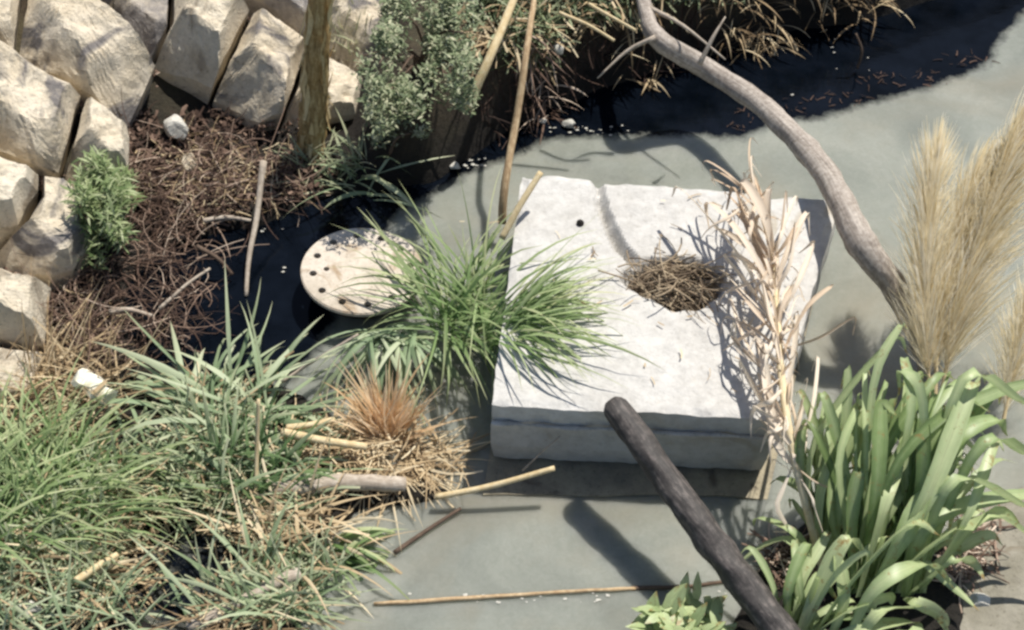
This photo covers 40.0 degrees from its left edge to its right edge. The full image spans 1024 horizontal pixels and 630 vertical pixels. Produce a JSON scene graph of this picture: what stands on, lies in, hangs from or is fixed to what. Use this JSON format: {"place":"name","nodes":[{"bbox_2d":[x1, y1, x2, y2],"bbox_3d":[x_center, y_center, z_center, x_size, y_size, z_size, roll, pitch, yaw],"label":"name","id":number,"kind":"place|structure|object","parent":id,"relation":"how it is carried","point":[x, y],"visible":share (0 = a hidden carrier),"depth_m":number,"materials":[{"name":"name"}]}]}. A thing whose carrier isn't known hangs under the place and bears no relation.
{"place":"outdoors","nodes":[
{"label":"outdoors","id":0,"kind":"place"},
{"bbox_2d":[0,0,962,629],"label":"ground","id":1,"kind":"structure","parent":0,"point":[458,136],"depth_m":6.16,"materials":[{"name":"soil"}]},
{"bbox_2d":[15,600,41,616],"bbox_3d":[-1.613,0.981,4.682,0.104,0.059,0.062,-7,34,9],"label":"rock","id":2,"kind":"object","parent":1,"relation":"on","point":[36,609],"visible":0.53,"depth_m":4.67,"materials":[{"name":"white stone"}]},
{"bbox_2d":[0,253,175,458],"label":"grass clump","id":3,"kind":"object","parent":1,"relation":"on","point":[67,355],"visible":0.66,"depth_m":5.29,"materials":[{"name":"plant"}]},
{"bbox_2d":[59,145,145,271],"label":"weed bush","id":4,"kind":"object","parent":1,"relation":"on","point":[105,201],"visible":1,"depth_m":5.56,"materials":[{"name":"green plant"}]},
{"bbox_2d":[0,510,207,629],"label":"grass tussock","id":5,"kind":"object","parent":1,"relation":"on","point":[68,576],"depth_m":4.65,"materials":[{"name":"green plant"}]},
{"bbox_2d":[0,346,208,590],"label":"grass tussock","id":6,"kind":"object","parent":1,"relation":"on","point":[22,467],"depth_m":4.88,"materials":[{"name":"green plant"}]},
{"bbox_2d":[2,485,210,622],"bbox_3d":[-1.411,0.829,4.890,0.928,0.461,0.642,0,50,0],"label":"straw patch","id":7,"kind":"object","parent":1,"relation":"on","point":[83,594],"visible":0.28,"depth_m":4.82,"materials":[{"name":"beige plant"}]},
{"bbox_2d":[60,412,225,565],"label":"grass tussock","id":8,"kind":"object","parent":1,"relation":"on","point":[162,491],"depth_m":4.97,"materials":[{"name":"green plant"}]},
{"bbox_2d":[25,386,285,536],"bbox_3d":[-1.265,0.496,5.208,1.130,0.383,0.749,0,50,0],"label":"grass clump","id":9,"kind":"object","parent":1,"relation":"on","point":[134,434],"visible":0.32,"depth_m":5.10,"materials":[{"name":"green plant"}]},
{"bbox_2d":[6,90,330,412],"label":"root litter","id":10,"kind":"object","parent":1,"relation":"on","point":[157,251],"visible":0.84,"depth_m":5.77,"materials":[{"name":"brown plant"}]},
{"bbox_2d":[109,307,154,317],"bbox_3d":[-1.494,-0.012,5.530,0.173,0.059,0.036,-4,50,-4],"label":"stick","id":11,"kind":"object","parent":10,"relation":"on","point":[121,309],"visible":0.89,"depth_m":5.52,"materials":[{"name":"beige wood"}]},
{"bbox_2d":[158,267,210,309],"bbox_3d":[-1.309,-0.106,5.622,0.017,0.036,0.268,35,58,26],"label":"stick","id":12,"kind":"object","parent":10,"relation":"on","point":[169,299],"visible":0.97,"depth_m":5.61,"materials":[{"name":"beige wood"}]},
{"bbox_2d":[195,244,233,275],"bbox_3d":[-1.216,-0.226,5.756,0.158,0.125,0.023,17,52,14],"label":"stick","id":13,"kind":"object","parent":10,"relation":"on","point":[213,255],"visible":0.98,"depth_m":5.74,"materials":[{"name":"wood"}]},
{"bbox_2d":[203,215,250,222],"bbox_3d":[-1.190,-0.402,5.872,0.199,0.038,0.039,-5,50,-4],"label":"stick","id":14,"kind":"object","parent":10,"relation":"on","point":[221,217],"visible":0.99,"depth_m":5.87,"materials":[{"name":"grey wood"}]},
{"bbox_2d":[244,160,266,295],"bbox_3d":[-1.066,-0.363,5.812,0.034,0.280,0.537,4,50,4],"label":"stick","id":15,"kind":"object","parent":10,"relation":"on","point":[261,178],"visible":1,"depth_m":5.83,"materials":[{"name":"grey wood"}]},
{"bbox_2d":[163,114,188,139],"bbox_3d":[-1.470,-0.818,6.139,0.096,0.118,0.123,-30,41,-8],"label":"rock","id":16,"kind":"object","parent":1,"relation":"on","point":[173,123],"visible":0.98,"depth_m":6.09,"materials":[{"name":"white stone"}]},
{"bbox_2d":[181,153,196,172],"bbox_3d":[-1.400,-0.655,6.111,0.066,0.062,0.098,4,65,-5],"label":"rock","id":17,"kind":"object","parent":1,"relation":"on","point":[192,166],"visible":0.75,"depth_m":6.09,"materials":[{"name":"stone"}]},
{"bbox_2d":[0,0,382,402],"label":"stone wall","id":18,"kind":"structure","parent":1,"relation":"on","point":[88,60],"depth_m":5.89,"materials":[{"name":"beige stone"}]},
{"bbox_2d":[0,345,382,629],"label":"grass","id":19,"kind":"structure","parent":1,"relation":"on","point":[289,558],"depth_m":4.88,"materials":[{"name":"plant"}]},
{"bbox_2d":[0,303,382,629],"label":"straw litter","id":20,"kind":"object","parent":1,"relation":"on","point":[223,622],"visible":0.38,"depth_m":4.93,"materials":[{"name":"beige plant"}]},
{"bbox_2d":[73,552,118,584],"bbox_3d":[-1.390,0.847,4.712,0.164,0.033,0.028,-34,58,-25],"label":"stick","id":21,"kind":"object","parent":20,"relation":"on","point":[84,575],"visible":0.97,"depth_m":4.70,"materials":[{"name":"wood"}]},
{"bbox_2d":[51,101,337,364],"bbox_3d":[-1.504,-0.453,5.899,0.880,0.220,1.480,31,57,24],"label":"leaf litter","id":22,"kind":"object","parent":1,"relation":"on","point":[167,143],"visible":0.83,"depth_m":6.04,"materials":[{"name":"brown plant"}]},
{"bbox_2d":[58,268,373,476],"bbox_3d":[-1.070,0.307,5.370,1.231,0.604,0.886,0,50,0],"label":"grass clump","id":23,"kind":"object","parent":1,"relation":"on","point":[217,375],"visible":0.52,"depth_m":5.28,"materials":[{"name":"green plant"}]},
{"bbox_2d":[71,368,116,404],"bbox_3d":[-1.532,0.264,5.164,0.153,0.081,0.094,28,56,22],"label":"white stone","id":24,"kind":"object","parent":23,"relation":"on","point":[81,375],"visible":0.91,"depth_m":5.14,"materials":[{"name":"stone"}]},
{"bbox_2d":[134,388,351,523],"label":"grass clump","id":25,"kind":"object","parent":1,"relation":"on","point":[274,462],"visible":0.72,"depth_m":5.04,"materials":[{"name":"green plant"}]},
{"bbox_2d":[186,567,301,629],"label":"stick","id":26,"kind":"object","parent":1,"relation":"on","point":[213,613],"visible":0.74,"depth_m":4.72,"materials":[{"name":"beige wood"}]},
{"bbox_2d":[130,485,377,629],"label":"grass clump","id":27,"kind":"object","parent":1,"relation":"on","point":[170,577],"visible":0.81,"depth_m":4.74,"materials":[{"name":"green plant"}]},
{"bbox_2d":[253,398,259,503],"bbox_3d":[-0.902,0.483,4.963,0.022,0.329,0.237,5,50,4],"label":"dry cane","id":28,"kind":"object","parent":1,"relation":"on","point":[256,461],"visible":0.93,"depth_m":4.97,"materials":[{"name":"beige plant"}]},
{"bbox_2d":[223,591,291,629],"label":"stick","id":29,"kind":"object","parent":1,"relation":"on","point":[246,617],"visible":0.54,"depth_m":4.71,"materials":[{"name":"wood"}]},
{"bbox_2d":[170,363,363,520],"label":"grass clump","id":30,"kind":"object","parent":1,"relation":"on","point":[207,422],"visible":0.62,"depth_m":5.06,"materials":[{"name":"green plant"}]},
{"bbox_2d":[158,420,418,617],"bbox_3d":[-0.713,0.730,4.932,0.938,0.464,0.668,21,53,17],"label":"grass clump","id":31,"kind":"object","parent":1,"relation":"on","point":[307,513],"visible":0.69,"depth_m":4.92,"materials":[{"name":"plant"}]},
{"bbox_2d":[286,417,334,429],"bbox_3d":[-0.734,0.399,5.131,0.180,0.034,0.036,-9,51,-8],"label":"dry cane","id":32,"kind":"object","parent":1,"relation":"on","point":[308,425],"visible":0.84,"depth_m":5.12,"materials":[{"name":"beige plant"}]},
{"bbox_2d":[294,0,334,161],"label":"wooden post","id":33,"kind":"object","parent":1,"relation":"on","point":[313,112],"visible":0.98,"depth_m":5.89,"materials":[{"name":"brown wood"}]},
{"bbox_2d":[281,333,358,382],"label":"twig","id":34,"kind":"object","parent":1,"relation":"on","point":[310,363],"visible":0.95,"depth_m":5.34,"materials":[{"name":"brown wood"}]},
{"bbox_2d":[266,107,408,199],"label":"grass clump","id":35,"kind":"object","parent":1,"relation":"on","point":[350,146],"visible":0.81,"depth_m":6.11,"materials":[{"name":"green plant"}]},
{"bbox_2d":[272,473,405,497],"bbox_3d":[-0.619,0.614,5.050,0.479,0.094,0.078,-2,50,-2],"label":"log","id":36,"kind":"object","parent":1,"relation":"on","point":[372,482],"visible":0.79,"depth_m":5.02,"materials":[{"name":"grey wood"}]},
{"bbox_2d":[203,365,489,520],"bbox_3d":[-0.559,0.457,5.191,1.084,0.158,0.760,0,50,0],"label":"shore straw","id":37,"kind":"object","parent":1,"relation":"on","point":[376,442],"visible":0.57,"depth_m":5.17,"materials":[{"name":"beige plant"}]},
{"bbox_2d":[280,428,367,449],"bbox_3d":[-0.682,0.457,5.104,0.314,0.080,0.045,4,50,4],"label":"dry cane","id":38,"kind":"object","parent":37,"relation":"on","point":[299,435],"visible":0.91,"depth_m":5.09,"materials":[{"name":"beige plant"}]},
{"bbox_2d":[322,353,472,446],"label":"dry tuft","id":39,"kind":"object","parent":37,"relation":"on","point":[391,418],"visible":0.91,"depth_m":5.20,"materials":[{"name":"orange plant"}]},
{"bbox_2d":[329,0,381,63],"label":"weed tuft","id":40,"kind":"object","parent":1,"relation":"on","point":[348,39],"visible":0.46,"depth_m":6.42,"materials":[{"name":"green plant"}]},
{"bbox_2d":[301,228,422,318],"bbox_3d":[-0.605,-0.052,5.821,0.490,0.451,0.490,0,50,0],"label":"pipe flange","id":41,"kind":"object","parent":1,"relation":"on","point":[324,273],"visible":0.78,"depth_m":5.65,"materials":[{"name":"stone"}]},
{"bbox_2d":[327,527,409,599],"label":"grass clump","id":42,"kind":"object","parent":1,"relation":"on","point":[354,558],"visible":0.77,"depth_m":4.93,"materials":[{"name":"green plant"}]},
{"bbox_2d":[286,125,454,218],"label":"grass clump","id":43,"kind":"object","parent":1,"relation":"on","point":[401,194],"visible":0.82,"depth_m":6.08,"materials":[{"name":"green plant"}]},
{"bbox_2d":[298,324,474,435],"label":"grass clump","id":44,"kind":"object","parent":1,"relation":"on","point":[414,345],"visible":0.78,"depth_m":5.35,"materials":[{"name":"green plant"}]},
{"bbox_2d":[361,102,432,154],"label":"bush","id":45,"kind":"object","parent":1,"relation":"on","point":[420,134],"visible":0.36,"depth_m":6.02,"materials":[{"name":"green plant"}]},
{"bbox_2d":[339,425,491,552],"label":"dry tuft","id":46,"kind":"object","parent":1,"relation":"on","point":[439,482],"visible":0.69,"depth_m":5.17,"materials":[{"name":"plant"}]},
{"bbox_2d":[349,0,488,144],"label":"bush","id":47,"kind":"object","parent":1,"relation":"on","point":[461,55],"visible":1,"depth_m":5.60,"materials":[{"name":"green plant"}]},
{"bbox_2d":[449,162,459,168],"bbox_3d":[-0.255,-0.656,6.212,0.047,0.037,0.043,-32,57,-24],"label":"rock","id":48,"kind":"object","parent":1,"relation":"on","point":[454,165],"visible":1,"depth_m":6.20,"materials":[{"name":"white stone"}]},
{"bbox_2d":[462,0,478,9],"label":"bush","id":49,"kind":"object","parent":1,"relation":"on","point":[469,5],"visible":0.19,"depth_m":6.18,"materials":[{"name":"green plant"}]},
{"bbox_2d":[434,466,554,499],"bbox_3d":[-0.061,0.603,5.032,0.437,0.121,0.029,-6,50,-5],"label":"dry cane","id":50,"kind":"object","parent":1,"relation":"on","point":[464,491],"visible":1,"depth_m":5.03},
{"bbox_2d":[478,30,587,142],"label":"bank grass","id":51,"kind":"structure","parent":1,"relation":"on","point":[539,86],"depth_m":6.31,"materials":[{"name":"brown plant"}]},
{"bbox_2d":[539,118,546,123],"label":"rock","id":52,"kind":"object","parent":1,"relation":"on","point":[543,121],"visible":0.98,"depth_m":6.38,"materials":[{"name":"white stone"}]},
{"bbox_2d":[552,42,563,54],"bbox_3d":[0.206,-1.198,6.296,0.055,0.056,0.090,2,35,-2],"label":"rock","id":53,"kind":"object","parent":1,"relation":"on","point":[559,49],"visible":0.89,"depth_m":6.26,"materials":[{"name":"white stone"}]},
{"bbox_2d":[449,0,703,84],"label":"bank litter","id":54,"kind":"object","parent":1,"relation":"on","point":[480,43],"visible":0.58,"depth_m":6.21,"materials":[{"name":"plant"}]},
{"bbox_2d":[559,11,614,41],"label":"twig","id":55,"kind":"object","parent":54,"relation":"on","point":[585,24],"visible":1,"depth_m":5.91,"materials":[{"name":"wood"}]},
{"bbox_2d":[588,2,635,30],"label":"twig","id":56,"kind":"object","parent":54,"relation":"on","point":[598,9],"visible":1,"depth_m":5.96,"materials":[{"name":"wood"}]},
{"bbox_2d":[434,0,744,76],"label":"bank greens","id":57,"kind":"object","parent":1,"relation":"on","point":[556,5],"visible":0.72,"depth_m":6.21,"materials":[{"name":"beige plant"}]},
{"bbox_2d":[465,0,517,110],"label":"dry cane","id":58,"kind":"object","parent":57,"relation":"on","point":[495,43],"visible":0.81,"depth_m":5.92,"materials":[{"name":"beige plant"}]},
{"bbox_2d":[452,0,735,148],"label":"bank face litter","id":59,"kind":"object","parent":1,"relation":"on","point":[511,102],"visible":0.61,"depth_m":6.41,"materials":[{"name":"brown plant"}]},
{"bbox_2d":[575,0,687,96],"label":"bank grass","id":60,"kind":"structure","parent":1,"relation":"on","point":[653,80],"depth_m":6.39,"materials":[{"name":"plant"}]},
{"bbox_2d":[483,176,834,499],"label":"concrete block","id":61,"kind":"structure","parent":1,"relation":"on","point":[695,420],"depth_m":5.16,"materials":[{"name":"concrete"}]},
{"bbox_2d":[499,171,542,239],"bbox_3d":[0.036,-0.425,5.476,0.027,0.200,0.255,33,57,24],"label":"dry cane","id":62,"kind":"object","parent":61,"relation":"on","point":[519,206],"visible":1,"depth_m":5.46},
{"bbox_2d":[522,436,559,470],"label":"twig","id":63,"kind":"object","parent":61,"relation":"attached to","point":[533,459],"visible":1,"depth_m":5.06,"materials":[{"name":"wood"}]},
{"bbox_2d":[481,210,663,391],"bbox_3d":[0.226,0.022,5.136,0.622,0.425,0.689,-18,52,-15],"label":"grass clump","id":64,"kind":"object","parent":61,"relation":"on","point":[525,296],"visible":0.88,"depth_m":5.13,"materials":[{"name":"green plant"}]},
{"bbox_2d":[460,194,770,392],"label":"straw bits","id":65,"kind":"object","parent":61,"relation":"on","point":[656,283],"visible":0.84,"depth_m":5.24,"materials":[{"name":"beige plant"}]},
{"bbox_2d":[598,233,747,323],"bbox_3d":[0.608,-0.090,5.370,0.558,0.333,0.479,20,53,16],"label":"root tangle","id":66,"kind":"object","parent":61,"relation":"on","point":[686,282],"visible":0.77,"depth_m":5.29,"materials":[{"name":"brown plant"}]},
{"bbox_2d":[625,571,738,629],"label":"weed bush","id":67,"kind":"object","parent":1,"relation":"on","point":[674,611],"visible":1,"depth_m":4.69,"materials":[{"name":"green plant"}]},
{"bbox_2d":[604,396,800,629],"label":"wooden pole","id":68,"kind":"object","parent":1,"relation":"on","point":[719,552],"visible":1,"depth_m":4.68,"materials":[{"name":"brown wood"}]},
{"bbox_2d":[672,0,806,67],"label":"bank grass","id":69,"kind":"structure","parent":1,"relation":"on","point":[764,46],"depth_m":6.67,"materials":[{"name":"plant"}]},
{"bbox_2d":[671,137,856,568],"bbox_3d":[1.003,0.097,5.127,0.532,0.665,1.621,-9,51,-8],"label":"dry stalk","id":70,"kind":"object","parent":1,"relation":"on","point":[776,415],"visible":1,"depth_m":5.00,"materials":[{"name":"plant"}]},
{"bbox_2d":[597,0,934,381],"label":"curved trunk","id":71,"kind":"object","parent":1,"relation":"on","point":[867,253],"visible":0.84,"depth_m":5.63,"materials":[{"name":"grey plant"}]},
{"bbox_2d":[744,336,907,559],"bbox_3d":[1.039,0.507,4.793,0.657,0.722,0.474,-6,50,-5],"label":"broad leaved plant","id":72,"kind":"object","parent":1,"relation":"on","point":[843,406],"visible":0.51,"depth_m":4.75,"materials":[{"name":"green plant"}]},
{"bbox_2d":[779,0,913,42],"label":"bank grass","id":73,"kind":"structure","parent":1,"relation":"on","point":[849,5],"depth_m":6.76,"materials":[{"name":"plant"}]},
{"bbox_2d":[741,519,954,629],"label":"broad leaved plant","id":74,"kind":"object","parent":1,"relation":"on","point":[807,601],"visible":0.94,"depth_m":4.58,"materials":[{"name":"green plant"}]},
{"bbox_2d":[801,323,1019,596],"bbox_3d":[1.332,0.503,4.741,0.617,0.787,0.604,-13,51,-11],"label":"broad leaved plant","id":75,"kind":"object","parent":1,"relation":"on","point":[871,503],"visible":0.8,"depth_m":4.62,"materials":[{"name":"green plant"}]},
{"bbox_2d":[883,114,971,398],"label":"plume grass","id":76,"kind":"object","parent":1,"relation":"on","point":[926,241],"depth_m":5.15,"materials":[{"name":"plant"}]},
{"bbox_2d":[849,367,1023,625],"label":"broad leaved plant","id":77,"kind":"object","parent":1,"relation":"on","point":[951,503],"visible":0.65,"depth_m":4.63,"materials":[{"name":"green plant"}]},
{"bbox_2d":[920,127,1016,393],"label":"plume grass","id":78,"kind":"object","parent":1,"relation":"on","point":[978,168],"depth_m":5.16,"materials":[{"name":"plant"}]},
{"bbox_2d":[932,91,1023,386],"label":"plume grass","id":79,"kind":"object","parent":1,"relation":"on","point":[1003,203],"depth_m":5.11,"materials":[{"name":"plant"}]},
{"bbox_2d":[979,256,1023,418],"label":"plume grass","id":80,"kind":"object","parent":1,"relation":"on","point":[1013,366],"depth_m":5.18,"materials":[{"name":"plant"}]},
{"bbox_2d":[498,0,536,224],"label":"dry cane","id":81,"kind":"object","parent":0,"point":[503,198],"visible":0.95,"depth_m":5.80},
{"bbox_2d":[121,0,1023,629],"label":"water","id":82,"kind":"structure","parent":0,"point":[479,544],"depth_m":5.79,"materials":[{"name":"grey liquid"}]},
{"bbox_2d":[393,507,461,554],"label":"twig","id":83,"kind":"object","parent":82,"relation":"on","point":[397,550],"visible":1,"depth_m":5.01,"materials":[{"name":"brown wood"}]},
{"bbox_2d":[315,171,624,420],"bbox_3d":[-0.159,-0.041,5.409,1.018,0.626,1.165,-27,55,-21],"label":"grass clump","id":84,"kind":"object","parent":82,"relation":"on","point":[463,303],"visible":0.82,"depth_m":5.40,"materials":[{"name":"green plant"}]},
{"bbox_2d":[374,587,635,605],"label":"reed stem","id":85,"kind":"object","parent":82,"relation":"on","point":[444,599],"visible":1,"depth_m":4.85,"materials":[{"name":"beige plant"}]},
{"bbox_2d":[261,33,868,602],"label":"foam flecks","id":86,"kind":"object","parent":82,"relation":"on","point":[485,165],"visible":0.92,"depth_m":5.98,"materials":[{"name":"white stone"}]},
{"bbox_2d":[562,119,575,127],"bbox_3d":[0.258,-0.868,6.382,0.064,0.038,0.040,-4,47,5],"label":"rock","id":87,"kind":"object","parent":82,"relation":"on","point":[568,123],"visible":0.99,"depth_m":6.37,"materials":[{"name":"white stone"}]},
{"bbox_2d":[631,580,721,590],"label":"reed stem","id":88,"kind":"object","parent":82,"relation":"on","point":[658,587],"visible":0.65,"depth_m":4.88,"materials":[{"name":"brown plant"}]},
{"bbox_2d":[855,33,862,68],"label":"twig","id":89,"kind":"object","parent":82,"relation":"on","point":[861,50],"visible":1,"depth_m":6.55,"materials":[{"name":"grey wood"}]},
{"bbox_2d":[727,49,999,130],"bbox_3d":[1.635,-1.055,6.555,1.417,0.011,0.207,-15,52,-12],"label":"floating debris","id":90,"kind":"object","parent":82,"relation":"on","point":[868,86],"visible":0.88,"depth_m":6.58,"materials":[{"name":"brown plant"}]},
{"bbox_2d":[960,487,1023,629],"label":"mud flat","id":91,"kind":"structure","parent":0,"point":[1004,610],"depth_m":4.87,"materials":[{"name":"beige soil"}]},
{"bbox_2d":[742,504,1015,612],"bbox_3d":[1.312,0.820,4.908,1.042,0.124,0.453,0,50,0],"label":"mud debris","id":92,"kind":"object","parent":91,"relation":"on","point":[962,569],"visible":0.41,"depth_m":4.90,"materials":[{"name":"brown soil"}]},
{"bbox_2d":[969,593,989,606],"bbox_3d":[1.609,0.984,4.835,0.086,0.049,0.054,11,59,-13],"label":"rock","id":93,"kind":"object","parent":91,"relation":"on","point":[979,599],"visible":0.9,"depth_m":4.82,"materials":[{"name":"white stone"}]}
]}

